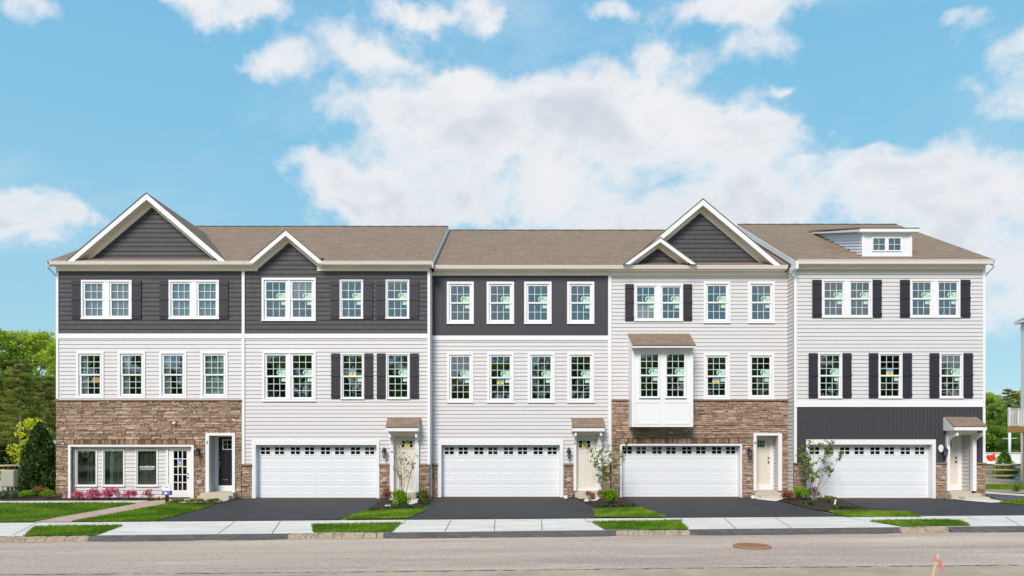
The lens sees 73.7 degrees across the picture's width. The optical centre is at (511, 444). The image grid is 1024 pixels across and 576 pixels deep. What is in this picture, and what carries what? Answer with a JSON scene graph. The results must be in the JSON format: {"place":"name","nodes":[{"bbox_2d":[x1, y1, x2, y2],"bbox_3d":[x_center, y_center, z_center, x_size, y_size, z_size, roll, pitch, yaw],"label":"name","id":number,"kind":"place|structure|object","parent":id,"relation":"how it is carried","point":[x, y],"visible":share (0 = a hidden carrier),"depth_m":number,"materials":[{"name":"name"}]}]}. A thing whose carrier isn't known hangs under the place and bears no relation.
{"place":"outdoors","nodes":[
{"label":"outdoors","id":0,"kind":"place"},
{"bbox_2d":[0,501,142,502],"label":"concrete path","id":1,"kind":"structure","parent":0,"point":[65,501],"depth_m":26.43,"materials":[{"name":"grey concrete"}]},
{"bbox_2d":[36,498,226,521],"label":"garden path","id":2,"kind":"structure","parent":0,"point":[112,510],"depth_m":23.77,"materials":[{"name":"beige concrete"}]},
{"bbox_2d":[157,498,381,520],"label":"driveway","id":3,"kind":"structure","parent":0,"point":[242,509],"depth_m":24.10,"materials":[{"name":"black asphalt"}]},
{"bbox_2d":[408,498,595,518],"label":"driveway","id":4,"kind":"structure","parent":0,"point":[471,508],"depth_m":24.12,"materials":[{"name":"black asphalt"}]},
{"bbox_2d":[0,532,1023,574],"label":"road","id":5,"kind":"structure","parent":0,"point":[521,553],"depth_m":15.72,"materials":[{"name":"grey asphalt"}]},
{"bbox_2d":[0,536,89,541],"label":"kerb","id":6,"kind":"structure","parent":5,"relation":"on","point":[40,538],"depth_m":18.75,"materials":[{"name":"stone"}]},
{"bbox_2d":[87,534,211,541],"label":"kerb ramp","id":7,"kind":"structure","parent":5,"relation":"on","point":[129,538],"depth_m":18.73,"materials":[{"name":"concrete"}]},
{"bbox_2d":[209,533,288,540],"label":"kerb ramp","id":8,"kind":"structure","parent":5,"relation":"on","point":[229,537],"depth_m":18.73,"materials":[{"name":"concrete"}]},
{"bbox_2d":[287,533,383,538],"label":"kerb","id":9,"kind":"structure","parent":5,"relation":"on","point":[330,535],"depth_m":18.75,"materials":[{"name":"stone"}]},
{"bbox_2d":[383,530,615,538],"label":"kerb ramp","id":10,"kind":"structure","parent":5,"relation":"on","point":[493,534],"depth_m":18.72,"materials":[{"name":"concrete"}]},
{"bbox_2d":[0,565,1017,574],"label":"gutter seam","id":11,"kind":"object","parent":5,"relation":"on","point":[488,570],"visible":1,"depth_m":13.60,"materials":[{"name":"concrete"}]},
{"bbox_2d":[616,530,689,535],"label":"kerb","id":12,"kind":"structure","parent":5,"relation":"on","point":[652,532],"depth_m":18.75,"materials":[{"name":"stone"}]},
{"bbox_2d":[733,543,771,549],"bbox_3d":[5.741,2.438,16.331,0.880,0.083,0.880,0,0,0],"label":"manhole cover","id":13,"kind":"object","parent":5,"relation":"on","point":[753,546],"visible":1,"depth_m":16.13,"materials":[{"name":"orange metal"}]},
{"bbox_2d":[689,527,901,535],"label":"kerb ramp","id":14,"kind":"structure","parent":5,"relation":"on","point":[809,531],"depth_m":18.72,"materials":[{"name":"concrete"}]},
{"bbox_2d":[898,527,948,532],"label":"kerb","id":15,"kind":"structure","parent":5,"relation":"on","point":[922,529],"depth_m":18.76,"materials":[{"name":"stone"}]},
{"bbox_2d":[948,526,1023,532],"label":"kerb ramp","id":16,"kind":"structure","parent":5,"relation":"on","point":[985,529],"depth_m":18.71,"materials":[{"name":"concrete"}]},
{"bbox_2d":[0,515,1023,535],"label":"sidewalk","id":17,"kind":"structure","parent":0,"point":[217,527],"depth_m":20.19,"materials":[{"name":"concrete"}]},
{"bbox_2d":[25,525,121,535],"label":"lawn","id":18,"kind":"structure","parent":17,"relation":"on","point":[73,533],"depth_m":19.38,"materials":[{"name":"green plant"}]},
{"bbox_2d":[0,565,1023,575],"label":"verge","id":19,"kind":"structure","parent":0,"point":[1004,570],"depth_m":13.20,"materials":[{"name":"grey concrete"}]},
{"bbox_2d":[0,450,1023,537],"bbox_3d":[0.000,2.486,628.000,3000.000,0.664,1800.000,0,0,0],"label":"ground","id":20,"kind":"structure","parent":0,"point":[987,472],"depth_m":21.89,"materials":[{"name":"green plant"}]},
{"bbox_2d":[0,376,23,450],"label":"pine tree","id":21,"kind":"object","parent":20,"relation":"on","point":[4,411],"visible":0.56,"depth_m":52.30,"materials":[{"name":"green plant"}]},
{"bbox_2d":[0,370,32,464],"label":"deciduous tree","id":22,"kind":"object","parent":20,"relation":"on","point":[4,447],"visible":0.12,"depth_m":56.52,"materials":[{"name":"green plant"}]},
{"bbox_2d":[0,330,41,457],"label":"deciduous tree","id":23,"kind":"object","parent":20,"relation":"on","point":[12,343],"visible":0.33,"depth_m":63.56,"materials":[{"name":"green plant"}]},
{"bbox_2d":[0,359,53,474],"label":"pine tree","id":24,"kind":"object","parent":20,"relation":"on","point":[19,372],"visible":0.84,"depth_m":49.84,"materials":[{"name":"green plant"}]},
{"bbox_2d":[0,329,55,412],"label":"deciduous tree","id":25,"kind":"object","parent":20,"relation":"on","point":[40,340],"visible":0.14,"depth_m":65.04,"materials":[{"name":"green plant"}]},
{"bbox_2d":[0,413,56,469],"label":"undergrowth","id":26,"kind":"object","parent":20,"relation":"on","point":[9,461],"visible":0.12,"depth_m":56.43,"materials":[{"name":"green plant"}]},
{"bbox_2d":[5,371,55,453],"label":"deciduous tree","id":27,"kind":"object","parent":20,"relation":"on","point":[31,376],"visible":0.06,"depth_m":57.20,"materials":[{"name":"green plant"}]},
{"bbox_2d":[12,375,56,447],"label":"pine tree","id":28,"kind":"object","parent":20,"relation":"on","point":[43,389],"visible":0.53,"depth_m":53.81,"materials":[{"name":"green plant"}]},
{"bbox_2d":[18,338,55,425],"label":"deciduous tree","id":29,"kind":"object","parent":20,"relation":"on","point":[49,355],"visible":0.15,"depth_m":61.82,"materials":[{"name":"green plant"}]},
{"bbox_2d":[0,503,134,521],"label":"lawn","id":30,"kind":"structure","parent":20,"relation":"on","point":[50,510],"depth_m":23.99,"materials":[{"name":"plant"}]},
{"bbox_2d":[0,496,164,500],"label":"planting bed","id":31,"kind":"object","parent":20,"relation":"on","point":[34,498],"visible":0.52,"depth_m":27.25,"materials":[{"name":"brown soil"}]},
{"bbox_2d":[1,470,17,496],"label":"utility cabinet","id":32,"kind":"object","parent":31,"relation":"on","point":[9,478],"visible":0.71,"depth_m":27.83,"materials":[{"name":"grey metal"}]},
{"bbox_2d":[0,489,23,497],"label":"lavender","id":33,"kind":"object","parent":31,"relation":"on","point":[10,493],"visible":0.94,"depth_m":27.28,"materials":[{"name":"green plant"}]},
{"bbox_2d":[84,487,102,500],"bbox_3d":[-16.511,1.940,26.976,0.662,0.549,0.662,0,0,0],"label":"azalea","id":34,"kind":"object","parent":31,"relation":"on","point":[91,492],"visible":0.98,"depth_m":26.85,"materials":[{"name":"pink plant"}]},
{"bbox_2d":[98,487,120,498],"bbox_3d":[-15.907,1.931,27.040,0.689,0.556,0.812,0,0,0],"label":"azalea","id":35,"kind":"object","parent":31,"relation":"on","point":[107,492],"visible":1,"depth_m":27.00,"materials":[{"name":"pink plant"}]},
{"bbox_2d":[162,484,171,502],"bbox_3d":[-13.021,1.965,25.767,0.310,0.940,0.185,0,0,0],"label":"sign","id":36,"kind":"object","parent":20,"relation":"on","point":[166,490],"visible":0.89,"depth_m":25.72,"materials":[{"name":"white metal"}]},
{"bbox_2d":[47,193,297,499],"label":"townhouse","id":37,"kind":"structure","parent":20,"relation":"on","point":[150,342],"depth_m":27.48,"materials":[{"name":"brown stone"}]},
{"bbox_2d":[74,449,97,486],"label":"window","id":38,"kind":"structure","parent":37,"relation":"in","point":[92,456],"depth_m":27.72,"materials":[{"name":"white glass"}]},
{"bbox_2d":[75,351,104,397],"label":"window","id":39,"kind":"structure","parent":37,"relation":"in","point":[82,357],"depth_m":27.49,"materials":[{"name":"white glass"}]},
{"bbox_2d":[80,280,131,318],"bbox_3d":[-16.316,-5.841,27.537,2.072,1.580,0.215,0,0,0],"label":"window","id":40,"kind":"structure","parent":37,"relation":"in","point":[100,299],"depth_m":27.51,"materials":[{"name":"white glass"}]},
{"bbox_2d":[101,449,124,486],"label":"window","id":41,"kind":"structure","parent":37,"relation":"in","point":[117,456],"depth_m":27.72,"materials":[{"name":"white glass"}]},
{"bbox_2d":[117,351,145,397],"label":"window","id":42,"kind":"structure","parent":37,"relation":"in","point":[124,374],"depth_m":27.49,"materials":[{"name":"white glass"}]},
{"bbox_2d":[135,449,158,486],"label":"window","id":43,"kind":"structure","parent":37,"relation":"in","point":[143,457],"depth_m":27.72,"materials":[{"name":"white glass"}]},
{"bbox_2d":[158,351,186,397],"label":"window","id":44,"kind":"structure","parent":37,"relation":"in","point":[165,374],"depth_m":27.49,"materials":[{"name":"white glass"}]},
{"bbox_2d":[168,448,189,496],"bbox_3d":[-13.443,1.120,27.582,0.900,2.001,0.105,0,0,0],"label":"glazed door","id":45,"kind":"structure","parent":37,"relation":"in","point":[179,458],"depth_m":27.59,"materials":[{"name":"white glass"}]},
{"bbox_2d":[168,280,218,318],"bbox_3d":[-12.800,-5.841,27.537,2.056,1.580,0.215,0,0,0],"label":"window","id":46,"kind":"structure","parent":37,"relation":"in","point":[188,299],"depth_m":27.51,"materials":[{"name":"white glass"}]},
{"bbox_2d":[200,351,227,397],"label":"window","id":47,"kind":"structure","parent":37,"relation":"in","point":[213,364],"depth_m":27.51,"materials":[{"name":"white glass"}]},
{"bbox_2d":[219,437,231,484],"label":"front door","id":48,"kind":"structure","parent":37,"relation":"in","point":[225,443],"depth_m":28.05,"materials":[{"name":"black wood"}]},
{"bbox_2d":[241,226,448,499],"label":"townhouse","id":49,"kind":"structure","parent":20,"relation":"on","point":[337,356],"depth_m":27.49,"materials":[{"name":"white plastic"}]},
{"bbox_2d":[261,278,315,320],"bbox_3d":[-8.983,-5.850,27.505,2.208,1.748,0.150,0,0,0],"label":"window","id":50,"kind":"structure","parent":49,"relation":"in","point":[296,289],"depth_m":27.51,"materials":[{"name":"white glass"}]},
{"bbox_2d":[262,351,315,401],"bbox_3d":[-8.968,-2.756,27.505,2.188,2.037,0.150,0,0,0],"label":"window","id":51,"kind":"structure","parent":49,"relation":"in","point":[289,390],"depth_m":27.49,"materials":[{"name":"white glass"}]},
{"bbox_2d":[258,445,375,497],"bbox_3d":[-7.877,1.078,27.738,4.854,2.141,0.064,0,0,0],"label":"garage door","id":52,"kind":"structure","parent":49,"relation":"in","point":[284,471],"depth_m":27.72,"materials":[{"name":"metal"}]},
{"bbox_2d":[339,280,362,318],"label":"window","id":53,"kind":"structure","parent":49,"relation":"in","point":[357,296],"depth_m":27.49,"materials":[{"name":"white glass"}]},
{"bbox_2d":[340,353,363,398],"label":"window","id":54,"kind":"structure","parent":49,"relation":"in","point":[351,372],"depth_m":27.49,"materials":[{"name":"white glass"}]},
{"bbox_2d":[385,280,409,318],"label":"window","id":55,"kind":"structure","parent":49,"relation":"in","point":[403,296],"depth_m":27.51,"materials":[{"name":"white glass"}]},
{"bbox_2d":[386,353,409,398],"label":"window","id":56,"kind":"structure","parent":49,"relation":"in","point":[401,372],"depth_m":27.49,"materials":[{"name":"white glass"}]},
{"bbox_2d":[396,437,414,490],"bbox_3d":[-4.306,0.770,27.612,0.741,2.188,0.105,0,0,0],"label":"front door","id":57,"kind":"structure","parent":49,"relation":"in","point":[409,442],"depth_m":27.62,"materials":[{"name":"beige wood"}]},
{"bbox_2d":[363,497,433,511],"bbox_3d":[-4.184,2.213,25.476,2.121,0.166,4.338,0,0,0],"label":"planting bed","id":58,"kind":"object","parent":20,"relation":"on","point":[381,503],"visible":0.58,"depth_m":25.32,"materials":[{"name":"brown soil"}]},
{"bbox_2d":[392,488,410,505],"bbox_3d":[-4.055,1.931,24.726,0.782,0.716,0.671,0,0,-35],"label":"boxwood","id":59,"kind":"object","parent":58,"relation":"on","point":[401,496],"visible":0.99,"depth_m":24.62,"materials":[{"name":"green plant"}]},
{"bbox_2d":[389,434,423,492],"bbox_3d":[-4.086,0.905,26.362,1.294,2.627,0.797,0,0,0],"label":"young tree","id":60,"kind":"object","parent":58,"relation":"on","point":[401,484],"visible":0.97,"depth_m":26.30,"materials":[{"name":"green plant"}]},
{"bbox_2d":[429,229,611,498],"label":"townhouse","id":61,"kind":"structure","parent":20,"relation":"on","point":[521,362],"depth_m":27.99,"materials":[{"name":"white plastic"}]},
{"bbox_2d":[446,282,473,323],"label":"window","id":62,"kind":"structure","parent":61,"relation":"in","point":[465,300],"depth_m":27.99,"materials":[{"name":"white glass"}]},
{"bbox_2d":[447,352,473,402],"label":"window","id":63,"kind":"structure","parent":61,"relation":"in","point":[468,375],"depth_m":27.99,"materials":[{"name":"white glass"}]},
{"bbox_2d":[486,282,513,323],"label":"window","id":64,"kind":"structure","parent":61,"relation":"in","point":[505,300],"depth_m":27.99,"materials":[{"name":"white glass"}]},
{"bbox_2d":[487,352,513,402],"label":"window","id":65,"kind":"structure","parent":61,"relation":"in","point":[508,375],"depth_m":27.99,"materials":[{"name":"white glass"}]},
{"bbox_2d":[442,445,558,496],"bbox_3d":[-0.467,1.080,28.238,4.845,2.138,0.064,0,0,0],"label":"garage door","id":66,"kind":"structure","parent":61,"relation":"in","point":[460,463],"depth_m":28.22,"materials":[{"name":"metal"}]},
{"bbox_2d":[524,282,551,323],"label":"window","id":67,"kind":"structure","parent":61,"relation":"in","point":[546,301],"depth_m":27.99,"materials":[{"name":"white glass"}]},
{"bbox_2d":[527,352,554,402],"bbox_3d":[1.200,-2.752,28.005,1.138,2.066,0.150,0,0,0],"label":"window","id":68,"kind":"structure","parent":61,"relation":"in","point":[549,375],"depth_m":27.99,"materials":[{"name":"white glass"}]},
{"bbox_2d":[567,282,594,323],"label":"window","id":69,"kind":"structure","parent":61,"relation":"in","point":[588,301],"depth_m":27.99,"materials":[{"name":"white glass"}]},
{"bbox_2d":[567,352,594,402],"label":"window","id":70,"kind":"structure","parent":61,"relation":"in","point":[588,375],"depth_m":27.99,"materials":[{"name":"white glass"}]},
{"bbox_2d":[577,436,595,488],"bbox_3d":[3.079,0.732,28.112,0.801,2.201,0.105,0,0,0],"label":"front door","id":71,"kind":"structure","parent":61,"relation":"in","point":[586,471],"depth_m":28.12,"materials":[{"name":"beige wood"}]},
{"bbox_2d":[572,496,640,508],"bbox_3d":[3.630,2.190,25.917,2.037,0.120,5.026,0,0,-6],"label":"planting bed","id":72,"kind":"object","parent":20,"relation":"on","point":[620,500],"visible":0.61,"depth_m":25.78,"materials":[{"name":"brown soil"}]},
{"bbox_2d":[583,437,627,500],"bbox_3d":[3.644,0.941,26.358,1.688,2.529,1.531,0,0,0],"label":"young tree","id":73,"kind":"object","parent":72,"relation":"on","point":[600,477],"visible":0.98,"depth_m":26.38,"materials":[{"name":"green plant"}]},
{"bbox_2d":[598,489,617,502],"bbox_3d":[3.581,1.933,25.294,0.770,0.633,0.954,0,0,0],"label":"boxwood","id":74,"kind":"object","parent":72,"relation":"on","point":[610,494],"visible":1,"depth_m":25.18,"materials":[{"name":"green plant"}]},
{"bbox_2d":[590,198,790,497],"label":"townhouse","id":75,"kind":"structure","parent":20,"relation":"on","point":[693,341],"depth_m":27.98,"materials":[{"name":"white plastic"}]},
{"bbox_2d":[639,353,660,397],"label":"window","id":76,"kind":"structure","parent":75,"relation":"in","point":[652,371],"depth_m":27.25,"materials":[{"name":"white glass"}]},
{"bbox_2d":[634,284,683,320],"bbox_3d":[6.004,-5.821,28.007,2.028,1.520,0.154,0,0,0],"label":"window","id":77,"kind":"structure","parent":75,"relation":"in","point":[652,309],"depth_m":27.99,"materials":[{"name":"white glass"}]},
{"bbox_2d":[665,353,686,397],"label":"window","id":78,"kind":"structure","parent":75,"relation":"in","point":[678,371],"depth_m":27.25,"materials":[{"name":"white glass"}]},
{"bbox_2d":[622,446,737,496],"bbox_3d":[6.909,1.093,28.238,4.834,2.112,0.064,0,0,0],"label":"garage door","id":79,"kind":"structure","parent":75,"relation":"in","point":[647,471],"depth_m":28.22,"materials":[{"name":"metal"}]},
{"bbox_2d":[703,353,729,398],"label":"window","id":80,"kind":"structure","parent":75,"relation":"in","point":[725,372],"depth_m":27.99,"materials":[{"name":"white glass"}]},
{"bbox_2d":[703,282,730,322],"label":"window","id":81,"kind":"structure","parent":75,"relation":"in","point":[724,301],"depth_m":27.99,"materials":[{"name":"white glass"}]},
{"bbox_2d":[747,353,773,398],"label":"window","id":82,"kind":"structure","parent":75,"relation":"in","point":[769,372],"depth_m":27.99,"materials":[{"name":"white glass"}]},
{"bbox_2d":[748,282,774,322],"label":"window","id":83,"kind":"structure","parent":75,"relation":"in","point":[769,301],"depth_m":27.99,"materials":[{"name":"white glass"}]},
{"bbox_2d":[757,436,769,484],"bbox_3d":[10.307,0.653,28.493,0.910,2.017,0.105,0,0,0],"label":"front door","id":84,"kind":"structure","parent":75,"relation":"in","point":[763,442],"depth_m":28.50,"materials":[{"name":"beige wood"}]},
{"bbox_2d":[781,497,868,511],"bbox_3d":[11.372,2.180,25.227,2.475,0.100,5.359,0,0,11],"label":"planting bed","id":85,"kind":"object","parent":20,"relation":"on","point":[824,505],"visible":0.7,"depth_m":24.93,"materials":[{"name":"brown soil"}]},
{"bbox_2d":[792,486,809,498],"bbox_3d":[11.331,1.911,26.832,0.695,0.574,0.720,0,0,0],"label":"boxwood","id":86,"kind":"object","parent":85,"relation":"on","point":[802,491],"visible":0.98,"depth_m":26.72,"materials":[{"name":"green plant"}]},
{"bbox_2d":[795,437,843,499],"bbox_3d":[11.971,0.948,26.616,1.668,2.492,1.511,0,0,32],"label":"young tree","id":87,"kind":"object","parent":85,"relation":"on","point":[809,467],"visible":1,"depth_m":26.58,"materials":[{"name":"green plant"}]},
{"bbox_2d":[737,224,994,500],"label":"townhouse","id":88,"kind":"structure","parent":20,"relation":"on","point":[886,359],"depth_m":27.39,"materials":[{"name":"white plastic"}]},
{"bbox_2d":[818,353,841,397],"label":"window","id":89,"kind":"structure","parent":88,"relation":"in","point":[836,373],"depth_m":27.39,"materials":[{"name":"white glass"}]},
{"bbox_2d":[822,279,872,317],"bbox_3d":[13.432,-5.858,27.405,2.054,1.544,0.150,0,0,0],"label":"window","id":90,"kind":"structure","parent":88,"relation":"in","point":[844,298],"depth_m":27.39,"materials":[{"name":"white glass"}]},
{"bbox_2d":[810,445,927,497],"bbox_3d":[14.382,1.069,27.638,4.910,2.159,0.064,0,0,0],"label":"garage door","id":91,"kind":"structure","parent":88,"relation":"in","point":[863,471],"depth_m":27.62,"materials":[{"name":"metal"}]},
{"bbox_2d":[872,237,901,251],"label":"dormer window","id":92,"kind":"structure","parent":88,"relation":"in","point":[886,244],"depth_m":27.47,"materials":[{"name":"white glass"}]},
{"bbox_2d":[878,353,902,397],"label":"window","id":93,"kind":"structure","parent":88,"relation":"in","point":[889,371],"depth_m":27.39,"materials":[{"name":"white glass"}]},
{"bbox_2d":[910,279,960,317],"bbox_3d":[16.960,-5.858,27.405,2.046,1.544,0.150,0,0,0],"label":"window","id":94,"kind":"structure","parent":88,"relation":"in","point":[932,298],"depth_m":27.39,"materials":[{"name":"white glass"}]},
{"bbox_2d":[939,353,962,397],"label":"window","id":95,"kind":"structure","parent":88,"relation":"in","point":[957,373],"depth_m":27.39,"materials":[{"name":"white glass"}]},
{"bbox_2d":[950,436,956,484],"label":"front door","id":96,"kind":"structure","parent":88,"relation":"in","point":[953,443],"depth_m":27.95,"materials":[{"name":"beige wood"}]},
{"bbox_2d":[986,401,1014,451],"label":"deciduous tree","id":97,"kind":"object","parent":20,"relation":"on","point":[990,414],"visible":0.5,"depth_m":79.56,"materials":[{"name":"green plant"}]},
{"bbox_2d":[985,464,1020,476],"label":"rail fence","id":98,"kind":"object","parent":20,"relation":"on","point":[1002,470],"visible":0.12,"depth_m":40.97,"materials":[{"name":"brown wood"}]},
{"bbox_2d":[986,452,1020,463],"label":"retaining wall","id":99,"kind":"structure","parent":20,"relation":"on","point":[1016,458],"depth_m":73.00,"materials":[{"name":"white"}]},
{"bbox_2d":[986,431,1020,451],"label":"undergrowth","id":100,"kind":"object","parent":20,"relation":"on","point":[989,444],"visible":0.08,"depth_m":79.20,"materials":[{"name":"green plant"}]},
{"bbox_2d":[985,476,1022,483],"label":"bare earth","id":101,"kind":"structure","parent":20,"relation":"on","point":[990,480],"depth_m":41.11,"materials":[{"name":"beige soil"}]},
{"bbox_2d":[991,450,1015,478],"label":"conifer","id":102,"kind":"object","parent":101,"relation":"on","point":[1004,456],"visible":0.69,"depth_m":43.35,"materials":[{"name":"green plant"}]},
{"bbox_2d":[994,409,1020,453],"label":"deciduous tree","id":103,"kind":"object","parent":20,"relation":"on","point":[1001,444],"visible":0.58,"depth_m":73.98,"materials":[{"name":"green plant"}]},
{"bbox_2d":[995,389,1019,433],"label":"pine tree","id":104,"kind":"object","parent":20,"relation":"on","point":[1009,400],"visible":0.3,"depth_m":83.82,"materials":[{"name":"green plant"}]},
{"bbox_2d":[1008,318,1023,484],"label":"neighbouring house","id":105,"kind":"structure","parent":20,"relation":"on","point":[1018,427],"depth_m":39.29,"materials":[{"name":"plastic"}]},
{"bbox_2d":[0,0,1023,442],"label":"sky","id":106,"kind":"structure","parent":0,"point":[454,114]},
{"bbox_2d":[163,497,997,499],"bbox_3d":[0.350,2.176,29.000,37.900,0.028,4.000,0,0,0],"label":"house apron","id":107,"kind":"object","parent":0,"point":[562,497],"visible":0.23,"depth_m":28.01,"materials":[{"name":"grey concrete"}]},
{"bbox_2d":[625,497,840,517],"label":"driveway","id":108,"kind":"structure","parent":0,"point":[707,507],"depth_m":23.97,"materials":[{"name":"black asphalt"}]},
{"bbox_2d":[841,499,1023,515],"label":"driveway","id":109,"kind":"structure","parent":0,"point":[938,507],"depth_m":24.19,"materials":[{"name":"black asphalt"}]},
{"bbox_2d":[985,494,1023,499],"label":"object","id":110,"kind":"structure","parent":0,"point":[1003,497],"depth_m":27.77,"materials":[{"name":"grey concrete"}]},
{"label":"bare earth","id":111,"kind":"structure","parent":0,"visible":0},
{"bbox_2d":[6,417,50,464],"bbox_3d":[-21.898,0.540,31.011,1.680,3.629,1.565,0,0,-21],"label":"young tree","id":112,"kind":"object","parent":111,"relation":"on","point":[25,424],"visible":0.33,"depth_m":30.66,"materials":[{"name":"yellow plant"}]},
{"bbox_2d":[14,421,56,495],"bbox_3d":[-20.301,0.603,29.448,2.044,3.294,2.049,0,0,0],"label":"evergreen shrub","id":113,"kind":"object","parent":111,"relation":"on","point":[39,448],"visible":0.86,"depth_m":29.02,"materials":[{"name":"green plant"}]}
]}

